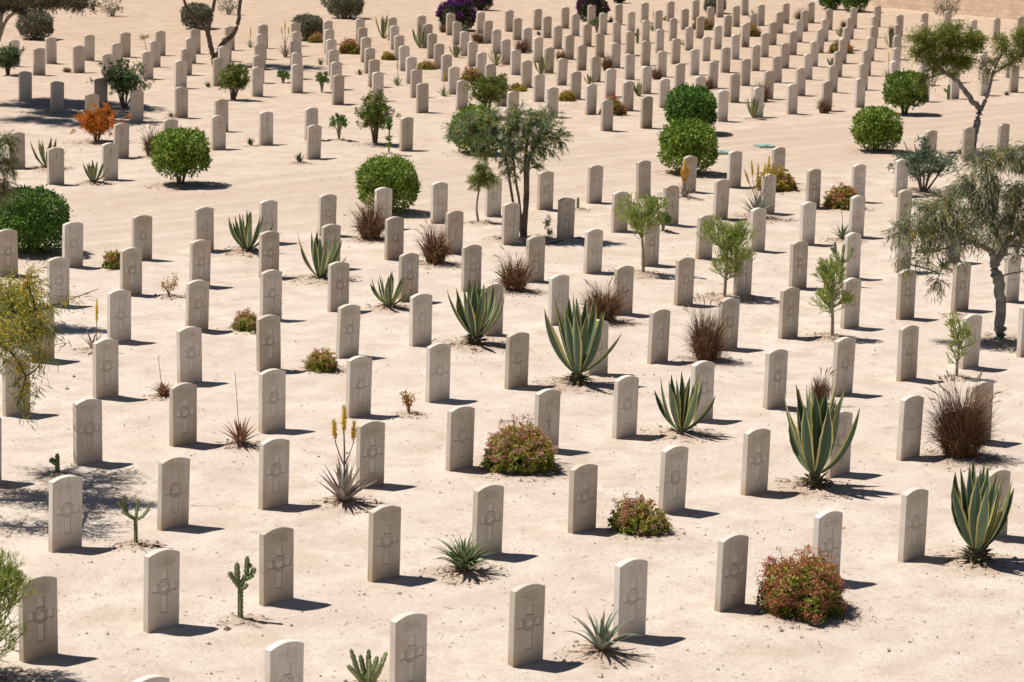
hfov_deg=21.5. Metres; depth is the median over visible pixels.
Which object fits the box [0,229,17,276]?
headstone
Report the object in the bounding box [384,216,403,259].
headstone
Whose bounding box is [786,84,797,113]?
headstone
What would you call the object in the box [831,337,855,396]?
headstone
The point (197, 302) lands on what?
headstone
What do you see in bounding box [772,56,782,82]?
headstone
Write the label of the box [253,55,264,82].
headstone
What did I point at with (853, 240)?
headstone
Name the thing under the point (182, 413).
headstone
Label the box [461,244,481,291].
headstone
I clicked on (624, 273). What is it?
headstone
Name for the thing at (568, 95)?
flowering succulent bush
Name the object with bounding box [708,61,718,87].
headstone
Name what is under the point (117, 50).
headstone
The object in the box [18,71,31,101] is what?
headstone
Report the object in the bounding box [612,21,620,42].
headstone
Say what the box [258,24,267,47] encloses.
headstone
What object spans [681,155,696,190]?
headstone
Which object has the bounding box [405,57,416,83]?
headstone
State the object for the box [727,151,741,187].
headstone
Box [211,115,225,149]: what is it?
headstone
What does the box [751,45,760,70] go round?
headstone
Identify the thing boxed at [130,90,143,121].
headstone
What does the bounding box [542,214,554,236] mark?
weed
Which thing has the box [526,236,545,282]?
headstone
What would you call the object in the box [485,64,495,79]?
headstone
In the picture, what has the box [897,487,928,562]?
headstone
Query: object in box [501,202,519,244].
headstone
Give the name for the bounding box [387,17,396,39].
headstone
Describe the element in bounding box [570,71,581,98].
headstone
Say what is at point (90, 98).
headstone
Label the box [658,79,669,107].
headstone
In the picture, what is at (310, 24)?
grey bush
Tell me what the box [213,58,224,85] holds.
headstone
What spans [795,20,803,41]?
headstone
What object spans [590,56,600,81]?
headstone
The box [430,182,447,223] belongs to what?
headstone
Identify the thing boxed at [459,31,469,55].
headstone
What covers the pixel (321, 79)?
tree
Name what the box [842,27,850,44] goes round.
headstone
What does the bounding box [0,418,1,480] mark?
headstone
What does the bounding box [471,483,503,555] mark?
headstone
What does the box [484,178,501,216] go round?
headstone
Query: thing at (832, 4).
round bush
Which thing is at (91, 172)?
agave
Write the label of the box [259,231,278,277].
headstone
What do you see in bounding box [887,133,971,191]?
oleander
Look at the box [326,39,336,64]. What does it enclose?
headstone
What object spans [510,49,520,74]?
headstone
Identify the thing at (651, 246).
headstone
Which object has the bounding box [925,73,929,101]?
headstone
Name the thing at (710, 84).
grass tuft
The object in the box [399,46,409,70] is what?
headstone
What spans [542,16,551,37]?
headstone
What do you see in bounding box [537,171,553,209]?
headstone
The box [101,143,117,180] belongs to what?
headstone
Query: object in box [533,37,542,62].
headstone
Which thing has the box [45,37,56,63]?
headstone
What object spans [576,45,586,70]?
headstone
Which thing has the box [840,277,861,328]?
headstone
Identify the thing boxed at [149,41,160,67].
headstone
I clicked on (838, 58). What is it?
headstone
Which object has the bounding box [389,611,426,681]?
headstone
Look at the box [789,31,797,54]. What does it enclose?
headstone
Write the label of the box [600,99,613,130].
headstone
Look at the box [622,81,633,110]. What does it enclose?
headstone
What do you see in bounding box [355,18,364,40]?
headstone
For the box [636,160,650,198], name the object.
headstone
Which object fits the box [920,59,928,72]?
headstone
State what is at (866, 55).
headstone
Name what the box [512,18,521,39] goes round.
headstone
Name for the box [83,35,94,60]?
headstone
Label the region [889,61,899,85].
headstone
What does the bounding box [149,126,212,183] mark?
round bush
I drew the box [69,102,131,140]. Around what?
orange bush
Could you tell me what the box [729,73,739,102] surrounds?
headstone
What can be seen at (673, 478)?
headstone
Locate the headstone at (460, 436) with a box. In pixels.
[446,405,474,471]
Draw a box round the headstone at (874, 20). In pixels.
[871,16,878,36]
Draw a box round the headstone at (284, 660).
[264,639,303,681]
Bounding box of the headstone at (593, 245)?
[583,228,602,273]
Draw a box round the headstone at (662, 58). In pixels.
[657,51,666,76]
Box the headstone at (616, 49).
[611,42,620,67]
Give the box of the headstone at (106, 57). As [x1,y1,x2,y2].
[102,54,113,78]
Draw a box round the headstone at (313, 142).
[306,125,321,159]
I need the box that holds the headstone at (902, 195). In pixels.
[895,189,911,231]
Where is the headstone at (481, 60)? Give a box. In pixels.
[476,52,486,75]
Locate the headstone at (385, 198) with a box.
[374,187,391,227]
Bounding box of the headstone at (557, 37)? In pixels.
[553,26,562,48]
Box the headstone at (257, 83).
[251,67,263,96]
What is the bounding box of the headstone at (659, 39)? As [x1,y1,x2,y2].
[655,29,663,52]
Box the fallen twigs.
[0,161,1023,680]
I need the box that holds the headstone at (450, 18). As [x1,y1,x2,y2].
[446,13,454,34]
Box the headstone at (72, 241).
[62,221,82,266]
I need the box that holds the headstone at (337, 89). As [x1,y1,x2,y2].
[332,75,344,104]
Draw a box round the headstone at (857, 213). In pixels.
[848,195,865,236]
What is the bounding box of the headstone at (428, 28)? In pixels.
[423,24,432,47]
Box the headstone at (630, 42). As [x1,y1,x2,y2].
[625,31,634,54]
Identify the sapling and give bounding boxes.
[465,160,501,221]
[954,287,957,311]
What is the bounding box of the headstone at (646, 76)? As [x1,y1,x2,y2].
[641,66,651,93]
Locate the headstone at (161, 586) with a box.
[143,548,179,632]
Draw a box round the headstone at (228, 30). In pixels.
[224,26,234,49]
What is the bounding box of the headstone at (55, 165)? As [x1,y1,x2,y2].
[47,147,63,184]
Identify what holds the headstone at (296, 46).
on the ground
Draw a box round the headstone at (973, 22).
[969,20,977,30]
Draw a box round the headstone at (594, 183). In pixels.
[586,165,602,203]
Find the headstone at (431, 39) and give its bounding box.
[427,33,436,58]
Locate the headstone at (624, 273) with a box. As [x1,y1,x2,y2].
[613,265,633,315]
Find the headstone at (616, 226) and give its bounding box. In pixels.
[611,191,628,232]
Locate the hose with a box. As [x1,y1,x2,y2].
[547,237,584,243]
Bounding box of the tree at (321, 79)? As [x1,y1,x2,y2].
[314,70,329,92]
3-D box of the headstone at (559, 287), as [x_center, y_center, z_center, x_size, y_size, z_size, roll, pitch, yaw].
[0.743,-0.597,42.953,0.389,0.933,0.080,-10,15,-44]
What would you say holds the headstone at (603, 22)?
on the ground
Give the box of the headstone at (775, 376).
[763,348,787,409]
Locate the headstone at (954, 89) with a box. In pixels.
[950,70,960,98]
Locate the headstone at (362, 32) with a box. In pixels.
[357,27,367,44]
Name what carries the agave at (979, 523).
on the ground
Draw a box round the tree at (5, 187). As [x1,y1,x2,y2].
[0,128,25,213]
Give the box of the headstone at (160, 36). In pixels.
[155,31,165,55]
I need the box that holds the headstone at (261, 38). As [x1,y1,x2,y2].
[256,34,266,58]
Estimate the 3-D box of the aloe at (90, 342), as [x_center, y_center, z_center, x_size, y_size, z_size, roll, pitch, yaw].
[-6.215,-0.257,40.039,0.434,0.757,0.435,-7,14,-38]
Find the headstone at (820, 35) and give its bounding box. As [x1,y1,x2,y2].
[816,29,824,52]
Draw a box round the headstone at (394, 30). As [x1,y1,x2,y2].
[390,26,398,49]
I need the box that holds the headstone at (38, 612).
[18,574,57,662]
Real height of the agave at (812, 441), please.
1.358 m
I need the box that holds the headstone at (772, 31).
[768,22,777,44]
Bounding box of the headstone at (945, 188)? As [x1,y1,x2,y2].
[942,184,955,220]
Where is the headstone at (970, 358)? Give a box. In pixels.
[959,314,981,368]
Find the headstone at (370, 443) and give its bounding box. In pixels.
[356,420,384,488]
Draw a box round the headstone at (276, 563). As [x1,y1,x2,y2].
[259,526,293,606]
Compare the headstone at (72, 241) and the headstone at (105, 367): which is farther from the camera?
the headstone at (72, 241)
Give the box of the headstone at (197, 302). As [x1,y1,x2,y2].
[185,279,208,329]
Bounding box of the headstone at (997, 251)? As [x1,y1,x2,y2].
[993,212,1007,255]
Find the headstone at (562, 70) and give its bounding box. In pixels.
[556,58,567,84]
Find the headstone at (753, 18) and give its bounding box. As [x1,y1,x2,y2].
[749,13,757,27]
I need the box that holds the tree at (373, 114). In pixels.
[353,87,400,142]
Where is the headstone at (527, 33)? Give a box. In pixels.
[522,27,531,50]
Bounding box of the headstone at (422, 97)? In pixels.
[416,83,428,112]
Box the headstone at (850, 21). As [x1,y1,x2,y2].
[846,17,854,38]
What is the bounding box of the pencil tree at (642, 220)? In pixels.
[611,192,668,272]
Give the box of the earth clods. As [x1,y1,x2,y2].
[0,101,1018,681]
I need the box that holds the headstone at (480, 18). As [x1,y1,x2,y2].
[476,12,484,32]
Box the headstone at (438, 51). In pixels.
[433,43,444,68]
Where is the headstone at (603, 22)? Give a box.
[599,13,607,33]
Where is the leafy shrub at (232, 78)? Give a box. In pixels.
[213,61,254,99]
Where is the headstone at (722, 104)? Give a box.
[716,90,728,121]
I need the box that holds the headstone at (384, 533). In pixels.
[367,504,400,582]
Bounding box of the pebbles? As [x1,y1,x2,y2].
[0,119,1023,681]
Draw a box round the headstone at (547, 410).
[534,388,560,450]
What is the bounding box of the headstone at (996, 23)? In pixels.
[992,18,1000,38]
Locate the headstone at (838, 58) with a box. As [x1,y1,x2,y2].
[833,51,842,76]
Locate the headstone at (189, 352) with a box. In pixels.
[176,326,201,382]
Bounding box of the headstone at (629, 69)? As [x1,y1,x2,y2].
[624,54,634,79]
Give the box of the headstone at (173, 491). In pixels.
[157,456,189,530]
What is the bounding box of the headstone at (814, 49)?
[809,41,818,65]
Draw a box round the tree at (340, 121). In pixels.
[329,113,349,138]
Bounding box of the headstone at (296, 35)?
[291,31,301,42]
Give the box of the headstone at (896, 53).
[892,47,901,65]
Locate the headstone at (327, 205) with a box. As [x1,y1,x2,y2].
[318,194,336,235]
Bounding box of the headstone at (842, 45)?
[838,39,847,62]
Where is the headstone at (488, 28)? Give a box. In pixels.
[483,20,492,43]
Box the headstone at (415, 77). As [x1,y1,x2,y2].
[410,69,421,97]
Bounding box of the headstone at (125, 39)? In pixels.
[120,32,130,56]
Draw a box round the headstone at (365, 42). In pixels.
[360,37,370,61]
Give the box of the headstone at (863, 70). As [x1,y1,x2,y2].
[858,63,868,89]
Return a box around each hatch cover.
[717,150,728,154]
[753,144,775,147]
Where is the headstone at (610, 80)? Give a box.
[604,68,615,96]
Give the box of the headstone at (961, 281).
[951,262,970,311]
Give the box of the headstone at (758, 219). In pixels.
[749,208,766,251]
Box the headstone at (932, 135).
[925,130,937,163]
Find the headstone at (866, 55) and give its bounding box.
[862,49,871,74]
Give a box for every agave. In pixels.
[30,138,66,166]
[83,161,107,181]
[229,211,272,249]
[298,232,346,278]
[370,272,409,306]
[375,15,387,37]
[412,24,426,47]
[447,280,504,345]
[448,42,465,56]
[488,49,504,65]
[533,55,551,73]
[544,296,621,385]
[583,73,597,83]
[634,81,646,95]
[654,371,714,432]
[745,96,764,117]
[784,381,859,487]
[827,57,832,64]
[836,27,843,35]
[884,30,894,47]
[951,460,1013,566]
[988,55,1002,65]
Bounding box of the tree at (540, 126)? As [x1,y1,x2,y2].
[441,100,574,236]
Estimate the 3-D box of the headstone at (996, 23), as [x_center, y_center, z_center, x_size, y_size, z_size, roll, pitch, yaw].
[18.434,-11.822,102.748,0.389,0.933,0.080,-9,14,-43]
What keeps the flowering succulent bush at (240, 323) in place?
on the ground
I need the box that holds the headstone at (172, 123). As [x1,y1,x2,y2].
[163,119,177,139]
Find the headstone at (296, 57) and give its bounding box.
[291,52,302,65]
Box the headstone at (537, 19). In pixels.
[533,9,541,29]
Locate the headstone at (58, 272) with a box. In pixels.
[47,257,68,306]
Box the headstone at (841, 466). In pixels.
[825,410,852,477]
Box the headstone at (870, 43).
[866,37,874,60]
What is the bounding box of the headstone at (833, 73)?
[828,65,838,91]
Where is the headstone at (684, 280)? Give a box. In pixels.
[674,257,694,305]
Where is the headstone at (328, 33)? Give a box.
[324,29,333,53]
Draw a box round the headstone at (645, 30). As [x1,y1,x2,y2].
[641,20,649,41]
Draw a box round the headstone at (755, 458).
[741,427,770,495]
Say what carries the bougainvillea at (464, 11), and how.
on the ground
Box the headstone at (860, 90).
[854,78,865,107]
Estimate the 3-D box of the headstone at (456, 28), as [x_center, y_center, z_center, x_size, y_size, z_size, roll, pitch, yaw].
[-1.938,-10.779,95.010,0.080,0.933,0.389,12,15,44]
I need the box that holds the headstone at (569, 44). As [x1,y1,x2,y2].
[564,35,574,59]
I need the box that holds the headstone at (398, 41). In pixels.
[394,35,403,59]
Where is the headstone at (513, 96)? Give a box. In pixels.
[506,91,518,116]
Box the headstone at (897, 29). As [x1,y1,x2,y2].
[894,24,901,40]
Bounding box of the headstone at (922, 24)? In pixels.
[920,22,927,29]
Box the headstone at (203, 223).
[194,207,213,249]
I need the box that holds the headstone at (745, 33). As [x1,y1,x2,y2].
[740,24,749,46]
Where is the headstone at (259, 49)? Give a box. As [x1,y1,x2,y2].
[254,44,265,68]
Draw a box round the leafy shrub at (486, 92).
[463,72,516,108]
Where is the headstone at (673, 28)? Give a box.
[668,18,677,40]
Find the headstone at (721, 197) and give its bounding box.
[713,179,729,219]
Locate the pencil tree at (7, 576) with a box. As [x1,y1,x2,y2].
[0,548,39,660]
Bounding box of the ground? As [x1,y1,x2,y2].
[0,0,1023,681]
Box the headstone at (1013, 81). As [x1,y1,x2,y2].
[1009,65,1019,92]
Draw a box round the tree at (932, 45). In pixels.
[901,13,1023,149]
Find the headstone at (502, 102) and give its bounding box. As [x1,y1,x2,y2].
[495,79,506,105]
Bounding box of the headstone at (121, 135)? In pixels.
[113,123,128,157]
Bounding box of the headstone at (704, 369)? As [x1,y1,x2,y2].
[691,360,714,422]
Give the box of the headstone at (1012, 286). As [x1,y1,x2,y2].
[1004,254,1020,302]
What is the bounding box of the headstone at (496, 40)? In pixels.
[491,29,500,53]
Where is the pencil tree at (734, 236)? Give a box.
[696,214,758,296]
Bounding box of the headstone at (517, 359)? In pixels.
[504,331,528,389]
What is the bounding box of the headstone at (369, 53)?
[364,48,374,73]
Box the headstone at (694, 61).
[689,49,699,74]
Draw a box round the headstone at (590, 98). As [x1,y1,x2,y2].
[585,84,596,114]
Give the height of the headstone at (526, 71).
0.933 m
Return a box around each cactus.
[49,453,59,471]
[117,496,150,542]
[228,556,255,617]
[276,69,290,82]
[346,649,387,681]
[385,115,392,152]
[589,17,598,32]
[635,28,638,42]
[655,211,672,230]
[830,242,853,283]
[943,84,949,99]
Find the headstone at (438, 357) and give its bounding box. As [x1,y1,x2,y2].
[425,343,450,402]
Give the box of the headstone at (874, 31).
[869,26,877,47]
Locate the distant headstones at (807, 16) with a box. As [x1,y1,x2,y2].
[561,0,1023,35]
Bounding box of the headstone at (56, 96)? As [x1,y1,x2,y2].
[50,81,63,112]
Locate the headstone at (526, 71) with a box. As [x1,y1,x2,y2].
[521,60,531,86]
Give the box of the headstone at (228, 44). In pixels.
[221,36,231,60]
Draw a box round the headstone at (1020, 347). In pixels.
[1016,305,1023,357]
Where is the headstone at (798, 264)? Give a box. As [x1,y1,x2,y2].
[789,241,807,288]
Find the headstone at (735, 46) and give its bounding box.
[730,35,739,59]
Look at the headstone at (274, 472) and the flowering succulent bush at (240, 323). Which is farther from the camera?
the flowering succulent bush at (240, 323)
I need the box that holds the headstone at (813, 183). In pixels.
[806,168,820,207]
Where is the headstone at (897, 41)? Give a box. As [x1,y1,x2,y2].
[892,35,901,49]
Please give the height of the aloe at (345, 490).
1.160 m
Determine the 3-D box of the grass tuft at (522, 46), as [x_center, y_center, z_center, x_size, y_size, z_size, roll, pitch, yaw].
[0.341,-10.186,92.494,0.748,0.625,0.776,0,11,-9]
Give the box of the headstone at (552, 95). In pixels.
[546,87,558,116]
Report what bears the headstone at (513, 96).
on the ground
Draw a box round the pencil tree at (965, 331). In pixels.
[943,310,976,375]
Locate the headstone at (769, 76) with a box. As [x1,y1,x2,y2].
[763,71,774,98]
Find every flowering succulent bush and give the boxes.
[102,249,119,268]
[230,307,258,331]
[300,347,338,371]
[308,31,322,42]
[338,36,359,54]
[381,51,395,59]
[417,59,435,69]
[460,66,482,81]
[476,412,558,475]
[508,82,527,91]
[558,90,575,101]
[598,93,627,115]
[607,490,673,535]
[691,16,712,29]
[739,23,762,36]
[754,165,799,190]
[755,545,850,624]
[821,182,858,209]
[828,40,854,53]
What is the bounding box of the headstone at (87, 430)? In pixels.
[73,398,102,465]
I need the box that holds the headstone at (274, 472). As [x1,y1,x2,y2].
[258,437,289,509]
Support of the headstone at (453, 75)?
on the ground
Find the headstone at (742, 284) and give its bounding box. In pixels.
[733,249,752,295]
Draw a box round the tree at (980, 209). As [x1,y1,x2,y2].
[882,139,1023,340]
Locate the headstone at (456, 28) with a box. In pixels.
[452,21,461,44]
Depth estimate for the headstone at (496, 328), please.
41.97 m
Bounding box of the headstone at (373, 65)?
[368,59,379,86]
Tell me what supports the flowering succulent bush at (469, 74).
on the ground
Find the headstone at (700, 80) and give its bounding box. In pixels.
[694,76,705,92]
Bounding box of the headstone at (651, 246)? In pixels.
[641,222,659,266]
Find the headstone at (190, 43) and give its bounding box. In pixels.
[185,38,195,62]
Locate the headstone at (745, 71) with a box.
[740,59,750,85]
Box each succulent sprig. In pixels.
[160,273,178,294]
[399,389,415,412]
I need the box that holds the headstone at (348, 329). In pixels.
[336,304,360,358]
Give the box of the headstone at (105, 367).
[93,338,118,398]
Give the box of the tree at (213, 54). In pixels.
[183,0,241,64]
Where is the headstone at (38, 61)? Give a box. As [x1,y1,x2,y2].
[33,48,44,75]
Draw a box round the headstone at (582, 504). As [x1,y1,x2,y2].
[568,463,597,533]
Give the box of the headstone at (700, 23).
[695,16,704,37]
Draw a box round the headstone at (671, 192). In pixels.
[663,185,678,225]
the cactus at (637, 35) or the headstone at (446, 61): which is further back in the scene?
the cactus at (637, 35)
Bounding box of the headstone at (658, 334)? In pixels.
[647,308,670,363]
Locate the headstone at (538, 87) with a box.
[533,74,544,101]
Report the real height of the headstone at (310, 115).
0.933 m
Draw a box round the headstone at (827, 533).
[812,510,842,576]
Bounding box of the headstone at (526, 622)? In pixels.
[508,582,544,667]
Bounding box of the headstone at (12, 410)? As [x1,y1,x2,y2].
[2,353,29,416]
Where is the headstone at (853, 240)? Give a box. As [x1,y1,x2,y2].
[843,232,860,277]
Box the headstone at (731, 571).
[714,533,748,611]
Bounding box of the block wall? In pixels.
[862,0,1023,19]
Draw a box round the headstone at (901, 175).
[893,159,908,196]
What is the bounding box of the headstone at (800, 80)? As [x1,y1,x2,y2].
[795,68,805,95]
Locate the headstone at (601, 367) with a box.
[585,319,608,375]
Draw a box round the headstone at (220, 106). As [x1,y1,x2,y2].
[214,99,227,130]
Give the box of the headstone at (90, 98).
[85,93,98,113]
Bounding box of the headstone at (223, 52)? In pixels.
[218,46,228,70]
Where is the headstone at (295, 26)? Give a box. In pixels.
[290,22,300,45]
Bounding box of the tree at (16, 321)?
[0,257,97,431]
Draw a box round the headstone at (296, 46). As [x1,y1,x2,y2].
[290,41,301,66]
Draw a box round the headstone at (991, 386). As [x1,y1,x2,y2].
[971,381,993,440]
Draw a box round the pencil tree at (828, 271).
[807,251,854,335]
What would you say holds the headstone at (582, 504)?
on the ground
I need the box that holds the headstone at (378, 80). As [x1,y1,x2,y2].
[372,72,383,100]
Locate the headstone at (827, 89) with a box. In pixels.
[821,81,832,110]
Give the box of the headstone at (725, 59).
[720,47,730,72]
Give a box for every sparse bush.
[98,0,122,15]
[217,0,238,14]
[320,0,331,6]
[933,0,960,15]
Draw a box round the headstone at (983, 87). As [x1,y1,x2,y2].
[979,68,989,95]
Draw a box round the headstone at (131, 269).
[120,247,141,293]
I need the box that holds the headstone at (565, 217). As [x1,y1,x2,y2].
[557,198,574,238]
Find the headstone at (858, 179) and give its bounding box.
[851,164,865,195]
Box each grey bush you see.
[13,9,54,39]
[179,2,213,28]
[290,13,322,40]
[325,0,364,18]
[703,0,726,12]
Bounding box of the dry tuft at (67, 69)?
[63,66,72,72]
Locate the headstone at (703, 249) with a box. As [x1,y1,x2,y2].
[695,215,712,259]
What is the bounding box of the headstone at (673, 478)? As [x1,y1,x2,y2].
[658,445,688,513]
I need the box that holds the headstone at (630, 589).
[613,558,647,641]
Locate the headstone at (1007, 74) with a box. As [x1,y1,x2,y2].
[1004,52,1014,77]
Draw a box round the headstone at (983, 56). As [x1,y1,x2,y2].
[978,54,987,79]
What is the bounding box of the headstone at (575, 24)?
[571,14,579,35]
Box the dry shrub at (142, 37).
[138,34,150,49]
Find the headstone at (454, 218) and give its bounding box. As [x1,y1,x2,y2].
[445,210,463,253]
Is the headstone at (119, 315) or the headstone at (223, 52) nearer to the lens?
the headstone at (119, 315)
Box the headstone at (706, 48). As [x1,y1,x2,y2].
[701,36,710,60]
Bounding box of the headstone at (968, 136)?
[961,127,974,160]
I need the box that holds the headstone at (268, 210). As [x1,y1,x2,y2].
[259,200,277,232]
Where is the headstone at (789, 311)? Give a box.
[778,287,799,338]
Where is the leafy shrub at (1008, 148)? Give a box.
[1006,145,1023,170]
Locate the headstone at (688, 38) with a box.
[684,27,693,50]
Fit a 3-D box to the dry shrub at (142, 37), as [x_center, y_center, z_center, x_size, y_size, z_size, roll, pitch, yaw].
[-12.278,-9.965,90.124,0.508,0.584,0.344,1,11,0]
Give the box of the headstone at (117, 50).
[111,43,122,68]
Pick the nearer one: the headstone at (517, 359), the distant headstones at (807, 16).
the headstone at (517, 359)
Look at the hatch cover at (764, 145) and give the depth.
67.04 m
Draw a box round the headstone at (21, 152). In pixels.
[8,132,24,167]
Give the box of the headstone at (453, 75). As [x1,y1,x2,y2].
[448,67,459,94]
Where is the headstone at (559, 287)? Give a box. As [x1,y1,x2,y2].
[548,274,568,325]
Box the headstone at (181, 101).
[175,86,187,117]
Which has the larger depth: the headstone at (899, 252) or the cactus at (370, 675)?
the headstone at (899, 252)
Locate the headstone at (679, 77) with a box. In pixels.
[674,63,684,87]
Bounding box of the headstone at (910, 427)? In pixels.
[896,395,923,460]
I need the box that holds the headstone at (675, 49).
[670,38,680,63]
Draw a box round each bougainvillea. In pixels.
[435,0,476,30]
[470,0,493,10]
[575,0,610,20]
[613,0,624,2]
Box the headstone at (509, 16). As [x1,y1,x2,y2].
[505,10,513,31]
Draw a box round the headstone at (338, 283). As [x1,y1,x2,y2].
[327,261,348,311]
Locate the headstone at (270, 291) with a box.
[260,269,281,318]
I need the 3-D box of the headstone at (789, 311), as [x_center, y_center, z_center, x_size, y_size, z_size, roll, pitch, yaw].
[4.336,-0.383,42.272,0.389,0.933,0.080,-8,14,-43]
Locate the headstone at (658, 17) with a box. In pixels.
[654,10,662,30]
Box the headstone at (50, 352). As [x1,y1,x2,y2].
[29,306,54,362]
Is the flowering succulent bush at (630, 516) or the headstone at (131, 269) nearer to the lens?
the flowering succulent bush at (630, 516)
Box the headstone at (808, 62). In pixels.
[803,54,812,79]
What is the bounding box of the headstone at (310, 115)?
[304,107,317,140]
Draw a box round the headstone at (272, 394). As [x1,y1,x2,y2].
[258,368,285,433]
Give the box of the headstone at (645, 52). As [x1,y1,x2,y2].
[640,40,650,65]
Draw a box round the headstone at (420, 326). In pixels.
[409,293,431,346]
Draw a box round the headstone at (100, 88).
[94,78,107,107]
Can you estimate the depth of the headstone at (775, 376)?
37.23 m
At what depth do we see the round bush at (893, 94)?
75.25 m
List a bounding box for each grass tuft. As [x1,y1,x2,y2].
[137,121,164,155]
[345,189,392,238]
[411,214,457,263]
[438,23,445,32]
[470,28,489,42]
[488,244,541,290]
[514,38,532,52]
[555,49,569,59]
[574,276,632,321]
[601,52,617,70]
[652,65,665,79]
[670,293,738,360]
[705,75,715,88]
[749,80,773,101]
[791,5,806,19]
[807,366,837,403]
[814,94,834,113]
[886,24,893,34]
[920,370,1011,458]
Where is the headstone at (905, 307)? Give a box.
[896,269,915,319]
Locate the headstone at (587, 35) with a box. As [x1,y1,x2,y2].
[582,23,591,45]
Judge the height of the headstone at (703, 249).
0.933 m
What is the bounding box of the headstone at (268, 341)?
[256,314,280,371]
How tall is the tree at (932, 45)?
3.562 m
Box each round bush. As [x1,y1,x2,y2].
[0,183,73,254]
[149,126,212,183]
[353,154,421,212]
[451,103,496,152]
[657,116,719,173]
[663,82,717,131]
[817,0,841,9]
[840,0,869,11]
[849,105,903,151]
[881,68,928,114]
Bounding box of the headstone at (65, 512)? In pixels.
[48,475,82,552]
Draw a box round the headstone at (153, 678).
[133,674,168,681]
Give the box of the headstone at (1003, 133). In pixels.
[997,123,1009,154]
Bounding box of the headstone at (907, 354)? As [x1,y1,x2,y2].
[896,325,918,381]
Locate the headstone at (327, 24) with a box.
[323,20,332,44]
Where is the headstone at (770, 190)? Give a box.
[760,174,776,213]
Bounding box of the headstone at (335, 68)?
[330,62,341,89]
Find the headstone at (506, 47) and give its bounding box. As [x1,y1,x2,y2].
[501,39,510,64]
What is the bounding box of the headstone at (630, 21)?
[627,11,635,31]
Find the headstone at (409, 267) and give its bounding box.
[398,252,418,301]
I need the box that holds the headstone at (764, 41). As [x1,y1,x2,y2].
[760,33,769,56]
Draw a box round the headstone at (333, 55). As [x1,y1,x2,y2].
[327,50,338,75]
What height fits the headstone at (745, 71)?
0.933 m
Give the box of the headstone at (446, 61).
[441,54,451,80]
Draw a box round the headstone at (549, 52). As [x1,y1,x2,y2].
[543,47,554,72]
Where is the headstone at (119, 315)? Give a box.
[107,289,130,342]
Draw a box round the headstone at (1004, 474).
[989,468,1010,536]
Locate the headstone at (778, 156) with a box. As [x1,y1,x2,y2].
[771,147,785,179]
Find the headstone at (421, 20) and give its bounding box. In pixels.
[416,15,425,37]
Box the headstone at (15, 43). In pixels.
[8,40,19,65]
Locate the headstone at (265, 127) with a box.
[259,111,272,145]
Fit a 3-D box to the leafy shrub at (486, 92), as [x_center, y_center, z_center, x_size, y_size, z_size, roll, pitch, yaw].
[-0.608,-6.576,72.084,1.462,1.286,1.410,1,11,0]
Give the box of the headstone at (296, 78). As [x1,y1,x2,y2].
[291,64,302,92]
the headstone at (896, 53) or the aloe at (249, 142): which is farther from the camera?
the headstone at (896, 53)
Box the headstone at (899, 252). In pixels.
[894,227,911,272]
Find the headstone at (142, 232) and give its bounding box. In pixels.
[132,215,151,259]
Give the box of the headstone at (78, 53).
[72,45,84,72]
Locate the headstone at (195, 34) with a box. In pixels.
[190,29,200,53]
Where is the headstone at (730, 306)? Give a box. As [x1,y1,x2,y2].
[718,297,739,350]
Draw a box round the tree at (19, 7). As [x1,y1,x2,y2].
[0,0,103,40]
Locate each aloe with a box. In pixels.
[80,299,101,348]
[150,357,169,395]
[216,375,264,445]
[245,138,255,144]
[247,27,254,47]
[279,22,290,56]
[293,153,306,161]
[314,405,376,504]
[315,58,326,64]
[390,60,404,84]
[432,528,498,575]
[437,71,451,95]
[563,608,642,657]
[679,160,696,195]
[741,156,777,212]
[830,200,851,238]
[883,52,889,78]
[935,256,948,266]
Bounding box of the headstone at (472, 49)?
[467,41,477,66]
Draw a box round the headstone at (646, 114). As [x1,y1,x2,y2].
[640,96,652,128]
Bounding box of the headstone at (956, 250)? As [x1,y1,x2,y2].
[944,221,959,262]
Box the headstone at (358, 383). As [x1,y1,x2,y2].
[345,355,371,417]
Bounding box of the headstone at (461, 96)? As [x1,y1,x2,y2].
[456,80,468,109]
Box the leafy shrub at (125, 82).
[86,56,155,107]
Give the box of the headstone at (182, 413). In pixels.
[169,382,196,446]
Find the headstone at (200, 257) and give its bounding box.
[189,239,210,285]
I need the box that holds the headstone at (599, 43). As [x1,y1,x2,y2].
[595,33,604,56]
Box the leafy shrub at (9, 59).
[0,43,26,74]
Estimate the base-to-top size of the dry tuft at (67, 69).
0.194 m
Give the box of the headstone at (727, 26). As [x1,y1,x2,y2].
[723,15,731,36]
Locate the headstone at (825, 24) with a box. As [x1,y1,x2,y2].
[821,19,828,40]
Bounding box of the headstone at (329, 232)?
[321,224,340,260]
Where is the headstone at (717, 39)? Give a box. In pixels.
[713,25,721,48]
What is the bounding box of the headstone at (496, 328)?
[484,283,503,335]
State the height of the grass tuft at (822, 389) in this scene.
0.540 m
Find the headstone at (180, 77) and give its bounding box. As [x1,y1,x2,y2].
[174,60,186,88]
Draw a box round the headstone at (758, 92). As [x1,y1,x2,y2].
[753,87,764,116]
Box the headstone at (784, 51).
[780,43,789,67]
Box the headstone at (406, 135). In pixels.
[399,117,413,150]
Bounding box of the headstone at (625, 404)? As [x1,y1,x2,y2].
[612,375,638,438]
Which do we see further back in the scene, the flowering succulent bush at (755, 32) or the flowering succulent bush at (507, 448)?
the flowering succulent bush at (755, 32)
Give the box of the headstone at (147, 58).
[141,51,152,78]
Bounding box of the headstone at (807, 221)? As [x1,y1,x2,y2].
[799,201,816,243]
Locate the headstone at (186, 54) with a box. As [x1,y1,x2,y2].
[181,48,191,74]

